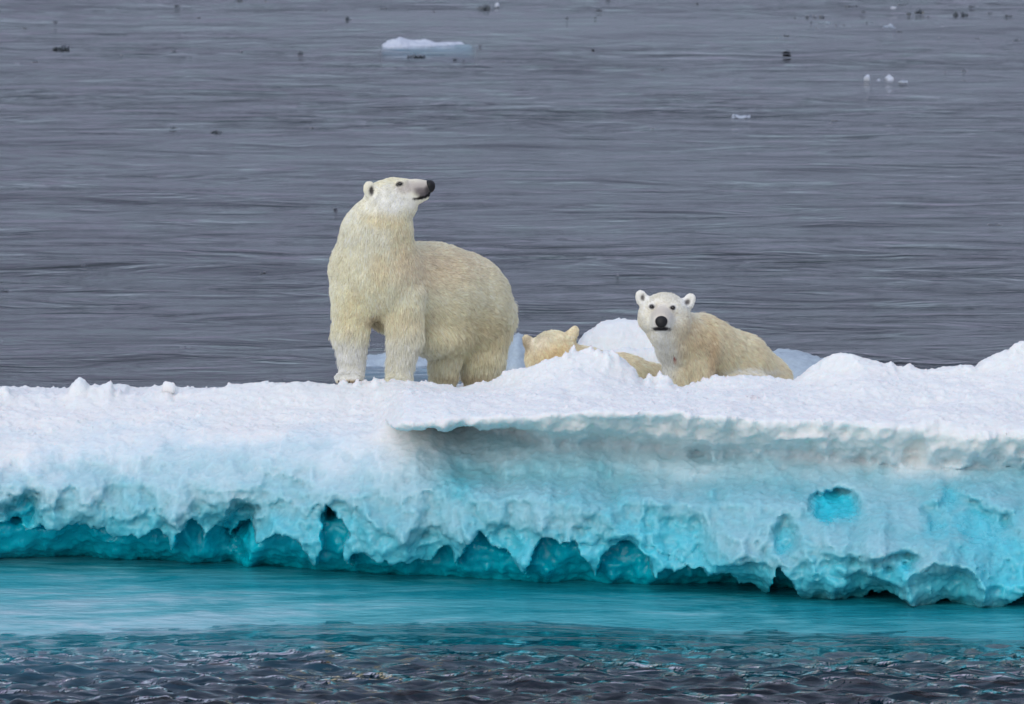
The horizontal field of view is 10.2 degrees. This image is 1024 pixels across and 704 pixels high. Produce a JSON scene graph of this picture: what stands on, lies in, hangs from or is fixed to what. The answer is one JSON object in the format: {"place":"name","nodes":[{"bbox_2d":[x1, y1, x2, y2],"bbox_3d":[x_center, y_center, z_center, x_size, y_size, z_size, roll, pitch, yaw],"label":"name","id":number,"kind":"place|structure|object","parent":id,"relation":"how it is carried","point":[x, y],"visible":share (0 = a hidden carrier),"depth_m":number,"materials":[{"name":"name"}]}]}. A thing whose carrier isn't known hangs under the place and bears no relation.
{"place":"outdoors","nodes":[
{"label":"outdoors","id":0,"kind":"place"},
{"bbox_2d":[0,0,1023,703],"bbox_3d":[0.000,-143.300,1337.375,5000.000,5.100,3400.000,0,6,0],"label":"water","id":1,"kind":"structure","parent":0,"point":[578,160],"depth_m":79.62,"materials":[{"name":"grey liquid"}]},
{"bbox_2d":[52,45,69,50],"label":"ice chunk","id":2,"kind":"object","parent":1,"relation":"on","point":[64,48],"visible":1,"depth_m":107.42,"materials":[{"name":"grey ice"}]},
{"bbox_2d":[210,130,221,133],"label":"ice chunk","id":3,"kind":"object","parent":1,"relation":"on","point":[215,131],"visible":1,"depth_m":86.88,"materials":[{"name":"grey ice"}]},
{"bbox_2d":[407,54,424,58],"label":"ice chunk","id":4,"kind":"object","parent":1,"relation":"on","point":[418,56],"visible":1,"depth_m":105.06,"materials":[{"name":"grey ice"}]},
{"bbox_2d":[381,37,475,67],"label":"ice floe","id":5,"kind":"object","parent":1,"relation":"on","point":[401,42],"visible":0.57,"depth_m":107.93,"materials":[{"name":"white ice"}]},
{"bbox_2d":[364,332,525,383],"bbox_3d":[-0.608,0.134,57.179,2.048,0.663,1.499,0,6,0],"label":"ice floe","id":6,"kind":"object","parent":1,"relation":"on","point":[375,364],"visible":0.1,"depth_m":56.76,"materials":[{"name":"white ice"}]},
{"bbox_2d":[477,4,489,9],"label":"ice chunk","id":7,"kind":"object","parent":1,"relation":"on","point":[485,7],"visible":1,"depth_m":121.30,"materials":[{"name":"grey ice"}]},
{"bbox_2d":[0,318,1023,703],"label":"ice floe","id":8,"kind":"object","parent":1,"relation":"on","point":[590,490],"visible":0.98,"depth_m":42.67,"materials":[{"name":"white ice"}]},
{"bbox_2d":[161,381,175,393],"bbox_3d":[-2.681,0.279,44.986,0.114,0.104,0.079,0,6,0],"label":"snow block","id":9,"kind":"object","parent":8,"relation":"on","point":[169,387],"depth_m":44.96,"materials":[{"name":"white snow"}]},
{"bbox_2d":[327,177,519,386],"bbox_3d":[-0.710,-0.486,45.724,0.860,1.883,1.929,5,8,38],"label":"polar bear","id":10,"kind":"object","parent":8,"relation":"on","point":[449,313],"visible":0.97,"depth_m":45.17},
{"bbox_2d":[522,326,662,378],"bbox_3d":[0.695,0.155,45.742,1.393,0.793,0.555,-4,7,-30],"label":"polar bear","id":11,"kind":"object","parent":8,"relation":"on","point":[547,344],"visible":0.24,"depth_m":45.34},
{"bbox_2d":[635,290,793,386],"bbox_3d":[1.609,0.012,45.596,0.616,1.091,1.809,6,9,42],"label":"polar bear","id":12,"kind":"object","parent":8,"relation":"on","point":[688,346],"visible":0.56,"depth_m":45.29},
{"bbox_2d":[731,114,750,117],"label":"ice chunk","id":13,"kind":"object","parent":1,"relation":"on","point":[738,116],"visible":1,"depth_m":90.04,"materials":[{"name":"white ice"}]},
{"bbox_2d":[773,348,822,378],"bbox_3d":[2.777,0.265,56.378,1.162,0.591,1.823,0,6,0],"label":"ice floe","id":14,"kind":"object","parent":1,"relation":"on","point":[798,362],"visible":0.22,"depth_m":56.03,"materials":[{"name":"white ice"}]},
{"bbox_2d":[864,74,870,82],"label":"ice chunk","id":15,"kind":"object","parent":1,"relation":"on","point":[867,77],"visible":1,"depth_m":98.69,"materials":[{"name":"white ice"}]},
{"bbox_2d":[883,24,895,28],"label":"ice chunk","id":16,"kind":"object","parent":1,"relation":"on","point":[889,26],"visible":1,"depth_m":114.33,"materials":[{"name":"white ice"}]},
{"bbox_2d":[885,74,893,80],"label":"ice chunk","id":17,"kind":"object","parent":1,"relation":"on","point":[889,78],"visible":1,"depth_m":98.81,"materials":[{"name":"white ice"}]},
{"bbox_2d":[898,80,907,83],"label":"ice chunk","id":18,"kind":"object","parent":1,"relation":"on","point":[903,82],"visible":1,"depth_m":97.99,"materials":[{"name":"white ice"}]},
{"bbox_2d":[914,8,924,13],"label":"ice chunk","id":19,"kind":"object","parent":1,"relation":"on","point":[919,11],"visible":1,"depth_m":119.70,"materials":[{"name":"grey ice"}]},
{"bbox_2d":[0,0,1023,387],"bbox_3d":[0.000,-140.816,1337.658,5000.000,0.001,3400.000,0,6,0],"label":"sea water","id":20,"kind":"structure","parent":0,"point":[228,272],"depth_m":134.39,"materials":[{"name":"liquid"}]}
]}

